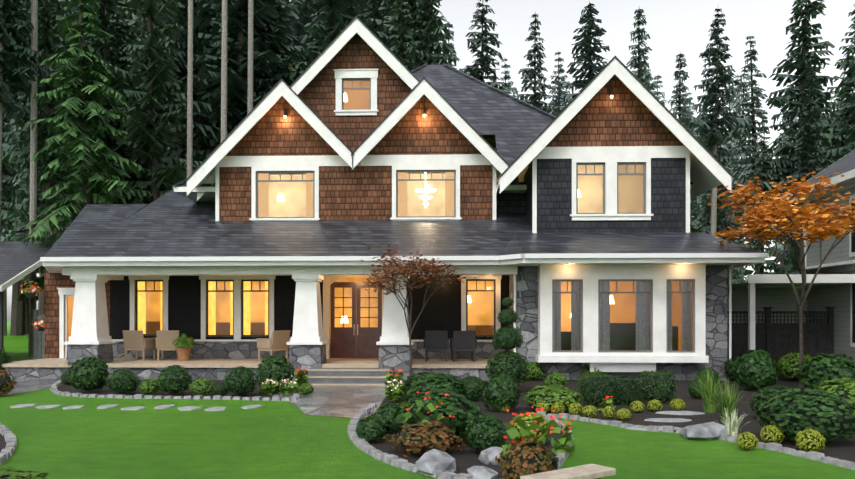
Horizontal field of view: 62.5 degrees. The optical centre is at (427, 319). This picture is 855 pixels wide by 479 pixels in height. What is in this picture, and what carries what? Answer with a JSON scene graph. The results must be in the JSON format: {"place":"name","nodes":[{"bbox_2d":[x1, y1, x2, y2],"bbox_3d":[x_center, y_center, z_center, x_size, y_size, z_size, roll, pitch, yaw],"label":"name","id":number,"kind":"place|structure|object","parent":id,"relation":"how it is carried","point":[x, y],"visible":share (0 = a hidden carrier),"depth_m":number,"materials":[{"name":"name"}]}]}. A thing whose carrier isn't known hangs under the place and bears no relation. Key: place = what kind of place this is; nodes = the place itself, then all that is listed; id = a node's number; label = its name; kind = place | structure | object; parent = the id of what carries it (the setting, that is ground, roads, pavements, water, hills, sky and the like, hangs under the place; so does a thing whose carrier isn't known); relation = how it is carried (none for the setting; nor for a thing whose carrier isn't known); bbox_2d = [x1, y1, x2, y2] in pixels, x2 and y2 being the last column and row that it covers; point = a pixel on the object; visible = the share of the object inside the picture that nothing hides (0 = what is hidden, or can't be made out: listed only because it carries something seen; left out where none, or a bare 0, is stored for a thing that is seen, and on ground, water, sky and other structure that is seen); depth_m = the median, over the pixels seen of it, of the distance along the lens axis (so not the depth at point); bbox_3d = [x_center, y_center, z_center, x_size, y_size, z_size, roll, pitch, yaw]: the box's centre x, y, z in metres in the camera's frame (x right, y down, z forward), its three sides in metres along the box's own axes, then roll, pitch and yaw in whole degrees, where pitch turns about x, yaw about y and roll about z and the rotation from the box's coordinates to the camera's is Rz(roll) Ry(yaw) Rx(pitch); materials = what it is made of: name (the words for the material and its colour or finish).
{"place":"outdoors","nodes":[
{"label":"outdoors","id":0,"kind":"place"},
{"bbox_2d":[44,273,109,357],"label":"porch wall","id":1,"kind":"structure","parent":0,"point":[54,282],"depth_m":22.77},
{"bbox_2d":[110,275,508,339],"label":"porch back wall","id":2,"kind":"structure","parent":0,"point":[441,311],"depth_m":22.53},
{"bbox_2d":[135,279,495,336],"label":"window frames","id":3,"kind":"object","parent":2,"relation":"attached to","point":[207,291],"visible":0.9,"depth_m":22.62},
{"bbox_2d":[323,275,383,358],"bbox_3d":[-2.283,-0.118,22.439,2.090,2.746,0.080,0,0,2],"label":"door frame","id":4,"kind":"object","parent":2,"relation":"attached to","point":[326,302],"visible":0.44,"depth_m":22.43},
{"bbox_2d":[330,282,381,357],"bbox_3d":[-2.280,0.020,22.528,1.650,2.430,0.062,0,0,2],"label":"house door","id":5,"kind":"structure","parent":4,"relation":"in","point":[347,342],"depth_m":22.51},
{"bbox_2d":[2,16,764,380],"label":"trim","id":6,"kind":"structure","parent":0,"point":[704,174],"depth_m":20.83,"materials":[{"name":"wood"}]},
{"bbox_2d":[122,330,155,359],"bbox_3d":[-8.920,0.795,21.814,0.780,0.920,0.757,0,0,12],"label":"chair","id":7,"kind":"object","parent":6,"relation":"on","point":[136,340],"visible":0.96,"depth_m":21.53,"materials":[{"name":"wicker"}]},
{"bbox_2d":[138,281,267,334],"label":"curtains","id":8,"kind":"object","parent":6,"relation":"hanging from","point":[211,310],"depth_m":22.88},
{"bbox_2d":[2,358,488,385],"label":"house deck","id":9,"kind":"structure","parent":6,"relation":"attached to","point":[254,363],"depth_m":19.94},
{"bbox_2d":[256,330,289,360],"bbox_3d":[-4.680,0.795,21.498,0.757,0.920,0.780,0,0,37],"label":"chair","id":10,"kind":"object","parent":6,"relation":"on","point":[278,340],"visible":0.88,"depth_m":21.28,"materials":[{"name":"wicker"}]},
{"bbox_2d":[226,96,338,155],"bbox_3d":[-4.527,-6.310,22.521,4.173,2.170,0.001,0,0,2],"label":"gable shingle siding","id":11,"kind":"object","parent":6,"relation":"attached to","point":[273,131],"depth_m":22.52,"materials":[{"name":"brown wood"}]},
{"bbox_2d":[146,321,493,358],"bbox_3d":[-1.411,-2.422,23.721,17.150,9.154,2.300,0,0,2],"label":"dark house room","id":12,"kind":"object","parent":6,"relation":"in","point":[258,330],"depth_m":24.02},
{"bbox_2d":[305,368,389,383],"bbox_3d":[-2.178,1.535,18.874,2.250,0.340,1.500,0,0,2],"label":"house step","id":13,"kind":"object","parent":6,"relation":"attached to","point":[346,380],"visible":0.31,"depth_m":19.01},
{"bbox_2d":[219,165,492,220],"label":"wall","id":14,"kind":"structure","parent":6,"relation":"attached to","point":[356,193],"depth_m":22.45,"materials":[{"name":"brown wood"}]},
{"bbox_2d":[258,172,453,216],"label":"curtains","id":15,"kind":"object","parent":6,"relation":"attached to","point":[263,205],"depth_m":22.68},
{"bbox_2d":[270,33,444,174],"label":"gable wall","id":16,"kind":"structure","parent":6,"relation":"attached to","point":[317,94],"depth_m":23.25,"materials":[{"name":"brown wood"}]},
{"bbox_2d":[176,65,553,186],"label":"main roof","id":17,"kind":"structure","parent":6,"relation":"on","point":[516,128],"depth_m":26.68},
{"bbox_2d":[68,81,691,349],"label":"windows","id":18,"kind":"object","parent":6,"relation":"attached to","point":[620,315],"depth_m":24.52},
{"bbox_2d":[45,263,753,272],"bbox_3d":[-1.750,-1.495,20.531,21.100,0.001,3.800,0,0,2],"label":"gutter","id":19,"kind":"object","parent":6,"relation":"attached to","point":[59,268],"depth_m":19.56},
{"bbox_2d":[44,189,761,256],"bbox_3d":[-1.795,-3.718,23.784,21.400,4.005,10.300,0,0,2],"label":"house roof","id":20,"kind":"object","parent":6,"relation":"attached to","point":[171,223],"visible":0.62,"depth_m":20.72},
{"bbox_2d":[40,253,768,378],"bbox_3d":[-0.791,-0.030,22.186,19.550,3.370,7.430,0,0,2],"label":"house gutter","id":21,"kind":"object","parent":6,"relation":"attached to","point":[444,258],"visible":0.73,"depth_m":19.10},
{"bbox_2d":[367,95,480,154],"bbox_3d":[-0.089,-6.310,22.378,4.173,2.170,0.001,0,0,2],"label":"gable shingle siding","id":22,"kind":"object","parent":6,"relation":"attached to","point":[415,131],"depth_m":22.38,"materials":[{"name":"brown wood"}]},
{"bbox_2d":[423,331,449,361],"bbox_3d":[0.271,0.795,21.117,0.780,0.920,0.757,0,0,2],"label":"chair","id":23,"kind":"object","parent":6,"relation":"on","point":[436,341],"visible":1,"depth_m":20.82,"materials":[{"name":"wicker"}]},
{"bbox_2d":[449,331,477,361],"bbox_3d":[1.074,0.795,21.091,0.780,0.920,0.757,0,0,-3],"label":"chair","id":24,"kind":"object","parent":6,"relation":"on","point":[463,341],"visible":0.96,"depth_m":20.80,"materials":[{"name":"wicker"}]},
{"bbox_2d":[256,79,694,352],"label":"windows","id":25,"kind":"structure","parent":6,"relation":"attached to","point":[616,280],"depth_m":20.92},
{"bbox_2d":[496,162,531,227],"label":"wall","id":26,"kind":"structure","parent":6,"relation":"attached to","point":[513,202],"depth_m":23.08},
{"bbox_2d":[537,158,685,232],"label":"gable wall","id":27,"kind":"structure","parent":6,"relation":"attached to","point":[668,194],"depth_m":20.90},
{"bbox_2d":[545,75,683,146],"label":"gable wall","id":28,"kind":"structure","parent":6,"relation":"attached to","point":[624,116],"depth_m":20.89,"materials":[{"name":"brown wood"}]},
{"bbox_2d":[538,264,705,355],"bbox_3d":[5.324,-0.255,19.452,4.470,2.480,0.500,0,0,2],"label":"bay window wall","id":29,"kind":"structure","parent":6,"relation":"on","point":[591,275],"depth_m":19.21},
{"bbox_2d":[554,281,690,349],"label":"curtains","id":30,"kind":"object","parent":6,"relation":"hanging from","point":[644,300],"depth_m":19.50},
{"bbox_2d":[0,321,854,478],"bbox_3d":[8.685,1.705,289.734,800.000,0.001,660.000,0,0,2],"label":"lawn","id":31,"kind":"structure","parent":0,"point":[270,439],"depth_m":9.37,"materials":[{"name":"plant"}]},
{"bbox_2d":[1,79,28,236],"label":"conifer","id":32,"kind":"object","parent":31,"relation":"on","point":[6,193],"visible":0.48,"depth_m":61.68,"materials":[{"name":"green plant"}]},
{"bbox_2d":[0,0,48,239],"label":"conifer","id":33,"kind":"object","parent":31,"relation":"on","point":[17,81],"visible":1,"depth_m":32.67,"materials":[{"name":"green plant"}]},
{"bbox_2d":[2,0,74,335],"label":"conifer","id":34,"kind":"object","parent":31,"relation":"on","point":[17,324],"depth_m":73.99,"materials":[{"name":"green plant"}]},
{"bbox_2d":[1,1,93,314],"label":"conifer","id":35,"kind":"object","parent":31,"relation":"on","point":[17,211],"visible":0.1,"depth_m":50.03,"materials":[{"name":"green plant"}]},
{"bbox_2d":[2,0,97,272],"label":"conifer","id":36,"kind":"object","parent":31,"relation":"on","point":[46,37],"visible":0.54,"depth_m":36.43,"materials":[{"name":"green plant"}]},
{"bbox_2d":[10,0,94,233],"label":"conifer","id":37,"kind":"object","parent":31,"relation":"on","point":[25,200],"visible":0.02,"depth_m":45.05,"materials":[{"name":"green plant"}]},
{"bbox_2d":[15,0,141,314],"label":"conifer tree","id":38,"kind":"object","parent":31,"relation":"on","point":[73,118],"visible":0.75,"depth_m":32.62,"materials":[{"name":"green plant"}]},
{"bbox_2d":[67,0,165,219],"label":"conifer","id":39,"kind":"object","parent":31,"relation":"on","point":[105,51],"visible":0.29,"depth_m":40.81,"materials":[{"name":"green plant"}]},
{"bbox_2d":[28,0,252,354],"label":"tree trunks","id":40,"kind":"object","parent":31,"relation":"on","point":[33,149],"visible":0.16,"depth_m":34.08,"materials":[{"name":"brown plant"}]},
{"bbox_2d":[99,0,201,203],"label":"conifer","id":41,"kind":"object","parent":31,"relation":"on","point":[152,84],"visible":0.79,"depth_m":39.59,"materials":[{"name":"green plant"}]},
{"bbox_2d":[57,380,281,399],"bbox_3d":[-6.353,1.701,17.334,7.206,0.001,4.886,0,0,2],"label":"porch bed","id":42,"kind":"object","parent":31,"relation":"on","point":[105,390],"visible":0.06,"depth_m":16.38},
{"bbox_2d":[68,356,108,390],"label":"ball shrub","id":43,"kind":"object","parent":42,"relation":"on","point":[91,373],"visible":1,"depth_m":16.15,"materials":[{"name":"green plant"}]},
{"bbox_2d":[105,369,139,392],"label":"ball shrub","id":44,"kind":"object","parent":42,"relation":"on","point":[123,381],"visible":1,"depth_m":15.78,"materials":[{"name":"green plant"}]},
{"bbox_2d":[156,364,191,393],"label":"ball shrub","id":45,"kind":"object","parent":42,"relation":"on","point":[174,379],"visible":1,"depth_m":15.60,"materials":[{"name":"green plant"}]},
{"bbox_2d":[50,380,299,400],"bbox_3d":[-6.752,1.663,16.226,8.386,0.085,2.271,0,0,27],"label":"stone edging","id":46,"kind":"object","parent":42,"relation":"on","point":[54,387],"visible":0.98,"depth_m":15.15,"materials":[{"name":"stone"}]},
{"bbox_2d":[223,366,257,394],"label":"ball shrub","id":47,"kind":"object","parent":42,"relation":"on","point":[239,380],"visible":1,"depth_m":15.40,"materials":[{"name":"green plant"}]},
{"bbox_2d":[255,354,294,390],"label":"ball shrub","id":48,"kind":"object","parent":42,"relation":"on","point":[279,368],"visible":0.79,"depth_m":16.15,"materials":[{"name":"green plant"}]},
{"bbox_2d":[144,0,221,198],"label":"conifer","id":49,"kind":"object","parent":31,"relation":"on","point":[209,28],"visible":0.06,"depth_m":45.42,"materials":[{"name":"green plant"}]},
{"bbox_2d":[155,0,221,145],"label":"conifer","id":50,"kind":"object","parent":31,"relation":"on","point":[181,17],"visible":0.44,"depth_m":45.00,"materials":[{"name":"green plant"}]},
{"bbox_2d":[163,0,288,167],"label":"conifer","id":51,"kind":"object","parent":31,"relation":"on","point":[207,110],"visible":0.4,"depth_m":42.19,"materials":[{"name":"green plant"}]},
{"bbox_2d":[194,0,291,148],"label":"conifer","id":52,"kind":"object","parent":31,"relation":"on","point":[268,86],"visible":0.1,"depth_m":42.66,"materials":[{"name":"green plant"}]},
{"bbox_2d":[216,0,309,130],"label":"conifer","id":53,"kind":"object","parent":31,"relation":"on","point":[288,52],"visible":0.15,"depth_m":44.05,"materials":[{"name":"green plant"}]},
{"bbox_2d":[283,0,328,71],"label":"conifer","id":54,"kind":"object","parent":31,"relation":"on","point":[300,8],"visible":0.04,"depth_m":64.91,"materials":[{"name":"green plant"}]},
{"bbox_2d":[290,0,365,77],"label":"conifer","id":55,"kind":"object","parent":31,"relation":"on","point":[323,32],"visible":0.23,"depth_m":51.64,"materials":[{"name":"green plant"}]},
{"bbox_2d":[272,385,387,417],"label":"walkway","id":56,"kind":"structure","parent":31,"relation":"on","point":[348,401],"depth_m":14.91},
{"bbox_2d":[10,404,704,430],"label":"stepping stones","id":57,"kind":"object","parent":31,"relation":"on","point":[187,408],"visible":0.92,"depth_m":13.33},
{"bbox_2d":[353,0,398,53],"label":"conifer","id":58,"kind":"object","parent":31,"relation":"on","point":[374,5],"visible":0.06,"depth_m":53.18,"materials":[{"name":"green plant"}]},
{"bbox_2d":[384,0,417,70],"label":"conifer","id":59,"kind":"object","parent":31,"relation":"on","point":[400,47],"visible":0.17,"depth_m":48.50,"materials":[{"name":"green plant"}]},
{"bbox_2d":[367,0,452,68],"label":"conifer","id":60,"kind":"object","parent":31,"relation":"on","point":[382,33],"visible":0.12,"depth_m":50.93,"materials":[{"name":"green plant"}]},
{"bbox_2d":[0,291,834,371],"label":"site fence","id":61,"kind":"object","parent":31,"relation":"on","point":[777,340],"visible":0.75,"depth_m":21.79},
{"bbox_2d":[0,149,854,349],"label":"neighboring house","id":62,"kind":"structure","parent":31,"relation":"on","point":[847,181],"depth_m":20.71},
{"bbox_2d":[404,0,457,68],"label":"conifer","id":63,"kind":"object","parent":31,"relation":"on","point":[432,25],"visible":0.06,"depth_m":49.47,"materials":[{"name":"green plant"}]},
{"bbox_2d":[459,0,515,96],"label":"conifer","id":64,"kind":"object","parent":31,"relation":"on","point":[483,60],"visible":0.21,"depth_m":61.17,"materials":[{"name":"green plant"}]},
{"bbox_2d":[516,14,555,116],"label":"conifer","id":65,"kind":"object","parent":31,"relation":"on","point":[536,96],"visible":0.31,"depth_m":69.24,"materials":[{"name":"green plant"}]},
{"bbox_2d":[547,52,570,116],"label":"conifer","id":66,"kind":"object","parent":31,"relation":"on","point":[557,101],"visible":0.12,"depth_m":100.41,"materials":[{"name":"green plant"}]},
{"bbox_2d":[520,464,615,478],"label":"stone slab","id":67,"kind":"structure","parent":31,"relation":"on","point":[591,471],"depth_m":5.92,"materials":[{"name":"beige stone"}]},
{"bbox_2d":[554,2,609,114],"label":"conifer","id":68,"kind":"object","parent":31,"relation":"on","point":[589,20],"visible":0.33,"depth_m":66.12,"materials":[{"name":"green plant"}]},
{"bbox_2d":[358,375,854,478],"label":"bed","id":69,"kind":"object","parent":31,"relation":"on","point":[466,457],"visible":0.04,"depth_m":12.09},
{"bbox_2d":[354,414,385,441],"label":"ball shrub","id":70,"kind":"object","parent":69,"relation":"on","point":[371,428],"visible":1,"depth_m":9.63,"materials":[{"name":"green plant"}]},
{"bbox_2d":[361,244,476,375],"bbox_3d":[-0.229,-0.099,18.540,3.047,3.710,2.876,0,0,2],"label":"tree","id":71,"kind":"object","parent":69,"relation":"on","point":[426,269],"visible":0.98,"depth_m":18.25,"materials":[{"name":"red plant"}]},
{"bbox_2d":[383,419,465,457],"bbox_3d":[-0.015,1.493,8.973,0.945,0.418,1.006,0,0,38],"label":"rust shrub","id":72,"kind":"object","parent":69,"relation":"on","point":[416,439],"visible":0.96,"depth_m":8.71,"materials":[{"name":"brown plant"}]},
{"bbox_2d":[403,371,462,396],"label":"ball shrub","id":73,"kind":"object","parent":69,"relation":"on","point":[422,381],"visible":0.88,"depth_m":14.39,"materials":[{"name":"green plant"}]},
{"bbox_2d":[415,449,456,474],"bbox_3d":[0.086,1.592,7.952,0.534,0.243,0.587,0,0,-32],"label":"rock","id":74,"kind":"object","parent":69,"relation":"on","point":[430,462],"visible":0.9,"depth_m":7.75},
{"bbox_2d":[391,386,481,442],"bbox_3d":[0.164,1.323,9.850,1.346,0.743,1.316,-1,2,-39],"label":"ball shrub","id":75,"kind":"object","parent":69,"relation":"on","point":[461,409],"visible":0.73,"depth_m":9.49,"materials":[{"name":"green plant"}]},
{"bbox_2d":[465,414,507,451],"bbox_3d":[0.733,1.446,8.958,0.525,0.479,0.553,1,-2,42],"label":"ball shrub","id":76,"kind":"object","parent":69,"relation":"on","point":[484,432],"visible":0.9,"depth_m":8.80,"materials":[{"name":"green plant"}]},
{"bbox_2d":[480,373,522,409],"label":"ball shrub","id":77,"kind":"object","parent":69,"relation":"on","point":[499,392],"visible":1,"depth_m":12.85,"materials":[{"name":"green plant"}]},
{"bbox_2d":[485,350,531,383],"bbox_3d":[1.882,1.119,16.363,1.088,0.804,1.056,0,0,2],"label":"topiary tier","id":78,"kind":"object","parent":69,"relation":"on","point":[514,365],"visible":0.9,"depth_m":16.03,"materials":[{"name":"green plant"}]},
{"bbox_2d":[492,326,524,349],"bbox_3d":[1.878,0.430,16.363,0.753,0.557,0.732,0,0,2],"label":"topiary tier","id":79,"kind":"object","parent":78,"relation":"on","point":[507,338],"visible":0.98,"depth_m":16.14,"materials":[{"name":"green plant"}]},
{"bbox_2d":[495,438,553,478],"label":"rust shrub","id":80,"kind":"object","parent":69,"relation":"on","point":[522,458],"visible":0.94,"depth_m":6.93,"materials":[{"name":"brown plant"}]},
{"bbox_2d":[499,406,560,478],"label":"flowers","id":81,"kind":"object","parent":69,"relation":"on","point":[513,432],"visible":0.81,"depth_m":7.32,"materials":[{"name":"green plant"}]},
{"bbox_2d":[522,384,583,410],"bbox_3d":[2.330,1.456,13.141,1.098,0.479,1.132,1,1,-16],"label":"light shrub","id":82,"kind":"object","parent":69,"relation":"on","point":[550,395],"visible":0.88,"depth_m":12.88,"materials":[{"name":"green plant"}]},
{"bbox_2d":[574,373,621,407],"bbox_3d":[3.394,1.413,13.994,0.713,0.654,0.676,-1,0,-31],"label":"box shrub","id":83,"kind":"object","parent":69,"relation":"on","point":[594,388],"visible":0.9,"depth_m":13.79,"materials":[{"name":"green plant"}]},
{"bbox_2d":[347,404,854,478],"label":"bed edging","id":84,"kind":"object","parent":69,"relation":"on","point":[363,445],"visible":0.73,"depth_m":9.11,"materials":[{"name":"stone"}]},
{"bbox_2d":[613,377,645,405],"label":"box shrub","id":85,"kind":"object","parent":69,"relation":"on","point":[630,390],"visible":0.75,"depth_m":14.00,"materials":[{"name":"green plant"}]},
{"bbox_2d":[638,370,676,403],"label":"box shrub","id":86,"kind":"object","parent":69,"relation":"on","point":[660,386],"visible":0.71,"depth_m":14.32,"materials":[{"name":"green plant"}]},
{"bbox_2d":[689,371,732,412],"bbox_3d":[5.160,1.295,12.824,0.974,0.819,0.934,0,0,2],"label":"grass clump","id":87,"kind":"object","parent":69,"relation":"on","point":[706,394],"visible":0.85,"depth_m":12.80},
{"bbox_2d":[708,378,748,422],"bbox_3d":[4.908,1.341,11.552,0.754,0.727,0.842,0,0,2],"label":"grass clump","id":88,"kind":"object","parent":69,"relation":"on","point":[728,400],"visible":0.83,"depth_m":11.52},
{"bbox_2d":[732,349,780,388],"bbox_3d":[7.857,1.198,16.816,1.072,0.968,1.130,-1,-3,24],"label":"ball shrub","id":89,"kind":"object","parent":69,"relation":"on","point":[756,369],"visible":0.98,"depth_m":16.53,"materials":[{"name":"green plant"}]},
{"bbox_2d":[707,168,854,387],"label":"orange maple","id":90,"kind":"object","parent":69,"relation":"on","point":[799,218],"visible":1,"depth_m":17.30,"materials":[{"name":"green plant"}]},
{"bbox_2d":[776,352,811,379],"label":"light shrub","id":91,"kind":"object","parent":69,"relation":"on","point":[788,363],"visible":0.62,"depth_m":19.21,"materials":[{"name":"green plant"}]},
{"bbox_2d":[756,388,854,443],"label":"ball shrub","id":92,"kind":"object","parent":69,"relation":"on","point":[827,415],"visible":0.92,"depth_m":9.42,"materials":[{"name":"green plant"}]},
{"bbox_2d":[794,429,825,451],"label":"yellow shrub","id":93,"kind":"object","parent":69,"relation":"on","point":[809,440],"visible":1,"depth_m":8.93,"materials":[{"name":"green plant"}]},
{"bbox_2d":[796,353,854,388],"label":"ball shrub","id":94,"kind":"object","parent":69,"relation":"on","point":[818,370],"visible":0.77,"depth_m":15.61,"materials":[{"name":"green plant"}]},
{"bbox_2d":[814,378,854,412],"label":"light shrub","id":95,"kind":"object","parent":69,"relation":"on","point":[843,387],"visible":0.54,"depth_m":11.60,"materials":[{"name":"green plant"}]},
{"bbox_2d":[509,266,726,379],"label":"stone wall","id":96,"kind":"structure","parent":31,"relation":"on","point":[527,306],"depth_m":19.67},
{"bbox_2d":[626,9,657,92],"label":"conifer","id":97,"kind":"object","parent":31,"relation":"on","point":[639,63],"visible":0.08,"depth_m":84.25,"materials":[{"name":"green plant"}]},
{"bbox_2d":[667,54,701,228],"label":"conifer","id":98,"kind":"object","parent":31,"relation":"on","point":[680,101],"visible":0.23,"depth_m":93.92,"materials":[{"name":"green plant"}]},
{"bbox_2d":[679,421,726,439],"bbox_3d":[3.972,1.601,10.171,0.820,0.225,0.542,0,0,-28],"label":"rock","id":99,"kind":"object","parent":31,"relation":"on","point":[712,430],"visible":0.88,"depth_m":9.97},
{"bbox_2d":[685,8,751,236],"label":"conifer","id":100,"kind":"object","parent":31,"relation":"on","point":[707,139],"visible":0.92,"depth_m":54.25,"materials":[{"name":"green plant"}]},
{"bbox_2d":[693,110,747,284],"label":"conifer","id":101,"kind":"object","parent":31,"relation":"on","point":[725,212],"visible":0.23,"depth_m":58.16,"materials":[{"name":"green plant"}]},
{"bbox_2d":[726,70,761,276],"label":"conifer","id":102,"kind":"object","parent":31,"relation":"on","point":[744,88],"visible":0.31,"depth_m":108.38,"materials":[{"name":"green plant"}]},
{"bbox_2d":[729,36,775,271],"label":"conifer","id":103,"kind":"object","parent":31,"relation":"on","point":[743,146],"visible":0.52,"depth_m":74.04,"materials":[{"name":"green plant"}]},
{"bbox_2d":[735,110,787,283],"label":"conifer","id":104,"kind":"object","parent":31,"relation":"on","point":[770,266],"visible":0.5,"depth_m":48.79,"materials":[{"name":"green plant"}]},
{"bbox_2d":[743,0,844,322],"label":"conifer","id":105,"kind":"object","parent":31,"relation":"on","point":[784,164],"visible":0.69,"depth_m":48.90,"materials":[{"name":"green plant"}]},
{"bbox_2d":[768,71,827,309],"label":"conifer","id":106,"kind":"object","parent":31,"relation":"on","point":[805,141],"visible":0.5,"depth_m":44.38,"materials":[{"name":"green plant"}]},
{"bbox_2d":[812,4,854,176],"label":"conifer","id":107,"kind":"object","parent":31,"relation":"on","point":[842,86],"visible":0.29,"depth_m":45.27,"materials":[{"name":"green plant"}]},
{"bbox_2d":[827,59,854,156],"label":"conifer","id":108,"kind":"object","parent":31,"relation":"on","point":[845,150],"visible":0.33,"depth_m":39.95,"materials":[{"name":"green plant"}]},
{"bbox_2d":[0,150,854,285],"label":"roof","id":109,"kind":"object","parent":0,"point":[17,257],"visible":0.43,"depth_m":29.66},
{"bbox_2d":[7,0,854,320],"label":"sky","id":110,"kind":"structure","parent":0,"point":[674,27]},
{"bbox_2d":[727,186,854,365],"bbox_3d":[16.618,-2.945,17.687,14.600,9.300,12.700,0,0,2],"label":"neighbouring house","id":111,"kind":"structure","parent":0,"point":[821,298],"depth_m":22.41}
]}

